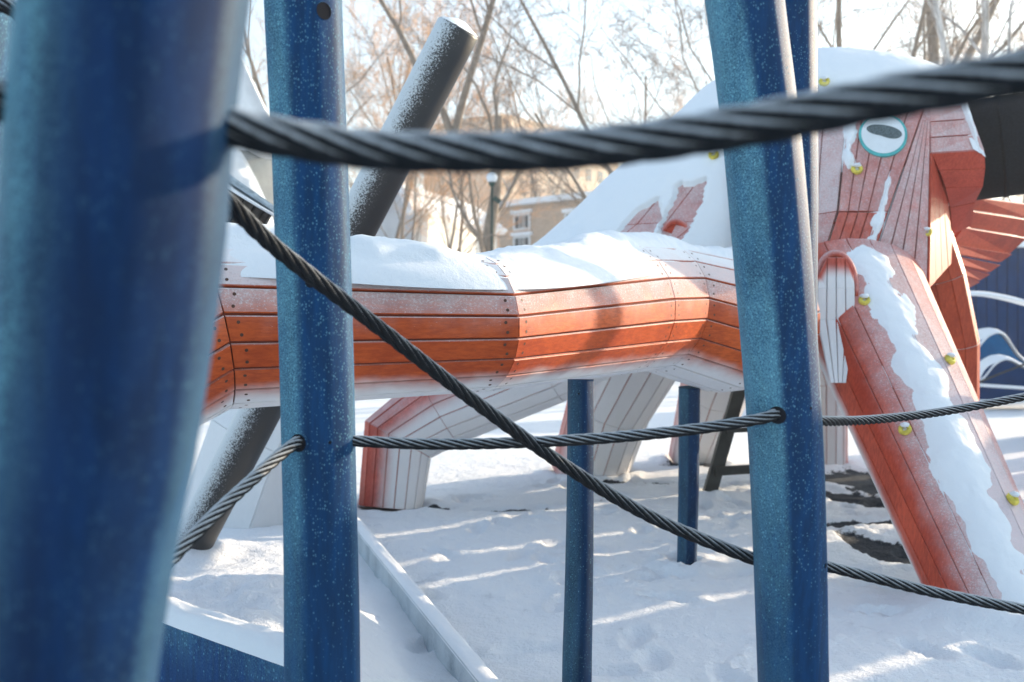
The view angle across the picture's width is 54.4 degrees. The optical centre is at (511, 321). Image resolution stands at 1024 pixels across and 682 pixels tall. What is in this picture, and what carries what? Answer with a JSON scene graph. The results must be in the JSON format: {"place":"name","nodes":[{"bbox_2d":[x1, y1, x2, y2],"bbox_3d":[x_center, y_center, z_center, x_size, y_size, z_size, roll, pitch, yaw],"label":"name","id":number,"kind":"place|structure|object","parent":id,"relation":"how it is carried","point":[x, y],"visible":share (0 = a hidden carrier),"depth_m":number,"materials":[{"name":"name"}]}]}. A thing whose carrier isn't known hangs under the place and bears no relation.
{"place":"outdoors","nodes":[
{"label":"outdoors","id":0,"kind":"place"},
{"bbox_2d":[169,381,1023,681],"bbox_3d":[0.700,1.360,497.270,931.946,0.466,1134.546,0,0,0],"label":"ground","id":1,"kind":"structure","parent":0,"point":[475,545],"depth_m":5.58,"materials":[{"name":"white snow"}]},
{"bbox_2d":[0,13,11,162],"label":"blue post","id":2,"kind":"object","parent":1,"relation":"on","point":[5,25],"visible":0.19,"depth_m":2.40,"materials":[{"name":"blue metal"}]},
{"bbox_2d":[0,0,13,17],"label":"rope","id":3,"kind":"object","parent":2,"relation":"attached to","point":[6,7],"visible":0.22,"depth_m":2.19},
{"bbox_2d":[0,0,250,681],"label":"blue post","id":4,"kind":"object","parent":1,"relation":"on","point":[116,167],"visible":1,"depth_m":0.86,"materials":[{"name":"blue metal"}]},
{"bbox_2d":[0,79,5,122],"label":"rope","id":5,"kind":"object","parent":4,"relation":"attached to","point":[2,89],"visible":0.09,"depth_m":0.90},
{"bbox_2d":[226,46,1023,172],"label":"rope","id":6,"kind":"object","parent":4,"relation":"attached to","point":[949,85],"visible":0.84,"depth_m":0.88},
{"bbox_2d":[157,597,283,681],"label":"blue board","id":7,"kind":"object","parent":1,"relation":"on","point":[199,644],"visible":0.32,"depth_m":3.28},
{"bbox_2d":[232,61,273,224],"bbox_3d":[-6.485,-3.142,18.869,2.434,7.876,11.745,0,0,-31],"label":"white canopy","id":8,"kind":"object","parent":1,"relation":"on","point":[252,171],"visible":0.12,"depth_m":14.14,"materials":[{"name":"white fabric"}]},
{"bbox_2d":[249,12,268,106],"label":"bare tree","id":9,"kind":"object","parent":1,"relation":"on","point":[263,50],"visible":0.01,"depth_m":40.35,"materials":[{"name":"brown plant"}]},
{"bbox_2d":[264,0,359,681],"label":"blue post","id":10,"kind":"object","parent":1,"relation":"on","point":[305,58],"visible":0.82,"depth_m":2.60,"materials":[{"name":"blue metal"}]},
{"bbox_2d":[174,436,302,564],"bbox_3d":[-0.663,0.444,2.309,0.043,0.297,0.666,0,0,20],"label":"rope","id":11,"kind":"object","parent":10,"relation":"attached to","point":[197,531],"visible":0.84,"depth_m":2.32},
{"bbox_2d":[179,16,477,549],"bbox_3d":[-1.125,-0.021,5.500,2.030,3.119,0.232,0,0,22],"label":"leaning pole","id":12,"kind":"object","parent":1,"relation":"on","point":[437,69],"visible":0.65,"depth_m":5.25,"materials":[{"name":"grey metal"}]},
{"bbox_2d":[244,0,421,176],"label":"bare tree","id":13,"kind":"object","parent":1,"relation":"on","point":[254,76],"visible":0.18,"depth_m":33.39,"materials":[{"name":"brown plant"}]},
{"bbox_2d":[344,0,429,189],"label":"bare tree","id":14,"kind":"object","parent":1,"relation":"on","point":[366,87],"visible":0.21,"depth_m":53.58,"materials":[{"name":"brown plant"}]},
{"bbox_2d":[346,0,477,240],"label":"bare tree","id":15,"kind":"object","parent":1,"relation":"on","point":[403,210],"visible":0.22,"depth_m":32.79,"materials":[{"name":"brown plant"}]},
{"bbox_2d":[342,0,491,190],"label":"bare tree","id":16,"kind":"object","parent":1,"relation":"on","point":[395,95],"visible":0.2,"depth_m":41.76,"materials":[{"name":"brown plant"}]},
{"bbox_2d":[357,516,499,681],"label":"timber kerb","id":17,"kind":"structure","parent":1,"relation":"on","point":[459,658],"depth_m":4.73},
{"bbox_2d":[344,0,527,187],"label":"bare tree","id":18,"kind":"object","parent":1,"relation":"on","point":[360,92],"visible":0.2,"depth_m":51.46,"materials":[{"name":"brown plant"}]},
{"bbox_2d":[376,182,507,253],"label":"white house","id":19,"kind":"structure","parent":1,"relation":"on","point":[390,223],"depth_m":38.74,"materials":[{"name":"paint"}]},
{"bbox_2d":[395,0,513,238],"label":"bare tree","id":20,"kind":"object","parent":1,"relation":"on","point":[398,231],"visible":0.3,"depth_m":36.02,"materials":[{"name":"brown plant"}]},
{"bbox_2d":[372,0,565,252],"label":"bare tree","id":21,"kind":"object","parent":1,"relation":"on","point":[484,241],"visible":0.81,"depth_m":27.62,"materials":[{"name":"brown plant"}]},
{"bbox_2d":[397,19,581,252],"bbox_3d":[-0.989,-4.800,34.906,7.285,12.628,5.145,0,0,-6],"label":"bare tree","id":22,"kind":"object","parent":1,"relation":"on","point":[460,223],"visible":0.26,"depth_m":35.62,"materials":[{"name":"brown plant"}]},
{"bbox_2d":[440,31,545,252],"bbox_3d":[-1.158,-4.360,35.581,3.815,11.728,5.899,0,0,-24],"label":"bare tree","id":23,"kind":"object","parent":1,"relation":"on","point":[456,208],"visible":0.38,"depth_m":34.66,"materials":[{"name":"brown plant"}]},
{"bbox_2d":[486,172,501,250],"bbox_3d":[-0.488,-1.315,27.000,0.420,5.630,0.310,0,0,0],"label":"street lamp","id":24,"kind":"object","parent":1,"relation":"on","point":[491,177],"visible":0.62,"depth_m":26.94,"materials":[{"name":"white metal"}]},
{"bbox_2d":[423,113,617,247],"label":"apartment block","id":25,"kind":"structure","parent":1,"relation":"on","point":[604,175],"depth_m":115.65,"materials":[{"name":"beige concrete"}]},
{"bbox_2d":[574,169,578,178],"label":"window","id":26,"kind":"structure","parent":25,"relation":"in","point":[577,171],"depth_m":120.86,"materials":[{"name":"white glass"}]},
{"bbox_2d":[586,169,591,181],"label":"window","id":27,"kind":"structure","parent":25,"relation":"in","point":[590,170],"depth_m":122.97,"materials":[{"name":"white glass"}]},
{"bbox_2d":[598,171,602,182],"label":"window","id":28,"kind":"structure","parent":25,"relation":"in","point":[600,180],"depth_m":124.82,"materials":[{"name":"white glass"}]},
{"bbox_2d":[444,0,625,198],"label":"bare tree","id":29,"kind":"object","parent":1,"relation":"on","point":[534,175],"visible":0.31,"depth_m":59.79,"materials":[{"name":"brown plant"}]},
{"bbox_2d":[499,191,591,247],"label":"brick house","id":30,"kind":"structure","parent":1,"relation":"on","point":[543,226],"depth_m":53.22,"materials":[{"name":"brown brick"}]},
{"bbox_2d":[510,209,532,230],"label":"window","id":31,"kind":"structure","parent":30,"relation":"in","point":[526,222],"depth_m":53.77,"materials":[{"name":"white glass"}]},
{"bbox_2d":[510,231,532,245],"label":"window","id":32,"kind":"structure","parent":30,"relation":"in","point":[521,239],"depth_m":53.75,"materials":[{"name":"white glass"}]},
{"bbox_2d":[561,208,574,217],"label":"window","id":33,"kind":"structure","parent":30,"relation":"in","point":[566,211],"depth_m":51.60,"materials":[{"name":"white glass"}]},
{"bbox_2d":[562,379,593,681],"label":"support post","id":34,"kind":"object","parent":1,"relation":"on","point":[577,632],"visible":0.89,"depth_m":3.91,"materials":[{"name":"blue metal"}]},
{"bbox_2d":[183,47,1023,606],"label":"octopus sculpture","id":35,"kind":"object","parent":1,"relation":"on","point":[617,285],"visible":0.69,"depth_m":5.89,"materials":[{"name":"orange wood"}]},
{"bbox_2d":[228,176,273,223],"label":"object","id":36,"kind":"object","parent":35,"relation":"attached to","point":[259,207],"visible":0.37,"depth_m":5.58,"materials":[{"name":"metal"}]},
{"bbox_2d":[513,0,705,185],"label":"bare tree","id":37,"kind":"object","parent":1,"relation":"on","point":[645,99],"visible":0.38,"depth_m":54.50,"materials":[{"name":"brown plant"}]},
{"bbox_2d":[346,0,1023,208],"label":"bare tree","id":38,"kind":"object","parent":1,"relation":"on","point":[556,68],"visible":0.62,"depth_m":26.78,"materials":[{"name":"brown plant"}]},
{"bbox_2d":[677,386,699,564],"bbox_3d":[1.062,0.977,6.000,0.132,1.184,0.225,0,0,0],"label":"support post","id":39,"kind":"object","parent":1,"relation":"on","point":[688,451],"visible":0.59,"depth_m":5.95,"materials":[{"name":"blue metal"}]},
{"bbox_2d":[419,117,1022,247],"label":"wood","id":40,"kind":"object","parent":1,"relation":"on","point":[551,193],"depth_m":91.01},
{"bbox_2d":[703,390,749,491],"bbox_3d":[2.214,0.863,8.793,1.275,1.313,0.200,0,0,-22],"label":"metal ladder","id":41,"kind":"object","parent":1,"relation":"on","point":[718,469],"visible":0.14,"depth_m":8.60,"materials":[{"name":"metal"}]},
{"bbox_2d":[631,0,883,117],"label":"bare tree","id":42,"kind":"object","parent":1,"relation":"on","point":[693,75],"visible":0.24,"depth_m":47.00,"materials":[{"name":"brown plant"}]},
{"bbox_2d":[705,0,828,681],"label":"blue post","id":43,"kind":"object","parent":1,"relation":"on","point":[766,192],"visible":0.93,"depth_m":2.65,"materials":[{"name":"blue metal"}]},
{"bbox_2d":[229,192,753,564],"bbox_3d":[0.007,0.201,2.505,1.705,1.038,0.272,0,0,-33],"label":"rope","id":44,"kind":"object","parent":43,"relation":"attached to","point":[254,227],"visible":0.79,"depth_m":2.51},
{"bbox_2d":[352,409,780,449],"bbox_3d":[0.133,0.288,2.671,1.223,0.114,0.074,0,0,0],"label":"rope","id":45,"kind":"object","parent":43,"relation":"attached to","point":[766,417],"visible":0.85,"depth_m":2.66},
{"bbox_2d":[822,393,1023,425],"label":"rope","id":46,"kind":"object","parent":43,"relation":"attached to","point":[901,416],"visible":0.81,"depth_m":3.50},
{"bbox_2d":[827,561,1023,614],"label":"rope","id":47,"kind":"object","parent":43,"relation":"attached to","point":[927,590],"visible":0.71,"depth_m":2.84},
{"bbox_2d":[785,0,818,334],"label":"blue post","id":48,"kind":"object","parent":1,"relation":"on","point":[802,23],"visible":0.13,"depth_m":3.06,"materials":[{"name":"metal"}]},
{"bbox_2d":[700,0,1003,57],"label":"bare tree","id":49,"kind":"object","parent":1,"relation":"on","point":[838,35],"visible":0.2,"depth_m":29.14,"materials":[{"name":"brown plant"}]},
{"bbox_2d":[820,0,1023,229],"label":"birch tree","id":50,"kind":"object","parent":1,"relation":"on","point":[986,22],"visible":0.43,"depth_m":24.25,"materials":[{"name":"plant"}]},
{"bbox_2d":[825,0,1023,213],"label":"bare tree","id":51,"kind":"object","parent":1,"relation":"on","point":[904,50],"visible":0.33,"depth_m":44.60,"materials":[{"name":"brown plant"}]},
{"bbox_2d":[911,0,980,62],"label":"bare tree","id":52,"kind":"object","parent":1,"relation":"on","point":[951,34],"visible":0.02,"depth_m":45.50,"materials":[{"name":"brown plant"}]},
{"bbox_2d":[875,0,1020,61],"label":"bare tree","id":53,"kind":"object","parent":1,"relation":"on","point":[945,8],"visible":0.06,"depth_m":38.99,"materials":[{"name":"brown plant"}]},
{"bbox_2d":[893,0,1023,62],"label":"bare tree","id":54,"kind":"object","parent":1,"relation":"on","point":[970,53],"visible":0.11,"depth_m":27.64,"materials":[{"name":"brown plant"}]},
{"bbox_2d":[904,0,1021,231],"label":"birch tree","id":55,"kind":"object","parent":1,"relation":"on","point":[935,9],"visible":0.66,"depth_m":23.02,"materials":[{"name":"plant"}]},
{"bbox_2d":[922,0,1023,63],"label":"bare tree","id":56,"kind":"object","parent":1,"relation":"on","point":[931,41],"visible":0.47,"depth_m":25.33,"materials":[{"name":"brown plant"}]},
{"bbox_2d":[939,1,1023,236],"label":"bare tree","id":57,"kind":"object","parent":1,"relation":"on","point":[1018,43],"visible":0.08,"depth_m":35.98,"materials":[{"name":"brown plant"}]},
{"bbox_2d":[961,241,1023,357],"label":"blue board wall","id":58,"kind":"structure","parent":1,"relation":"on","point":[1006,277],"depth_m":20.73,"materials":[{"name":"blue wood"}]},
{"bbox_2d":[970,291,1023,399],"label":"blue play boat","id":59,"kind":"object","parent":1,"relation":"on","point":[1001,366],"visible":0.6,"depth_m":16.84,"materials":[{"name":"wood"}]},
{"bbox_2d":[243,0,1023,235],"label":"sky","id":60,"kind":"structure","parent":0,"point":[259,4],"materials":[{"name":"white"}]}
]}

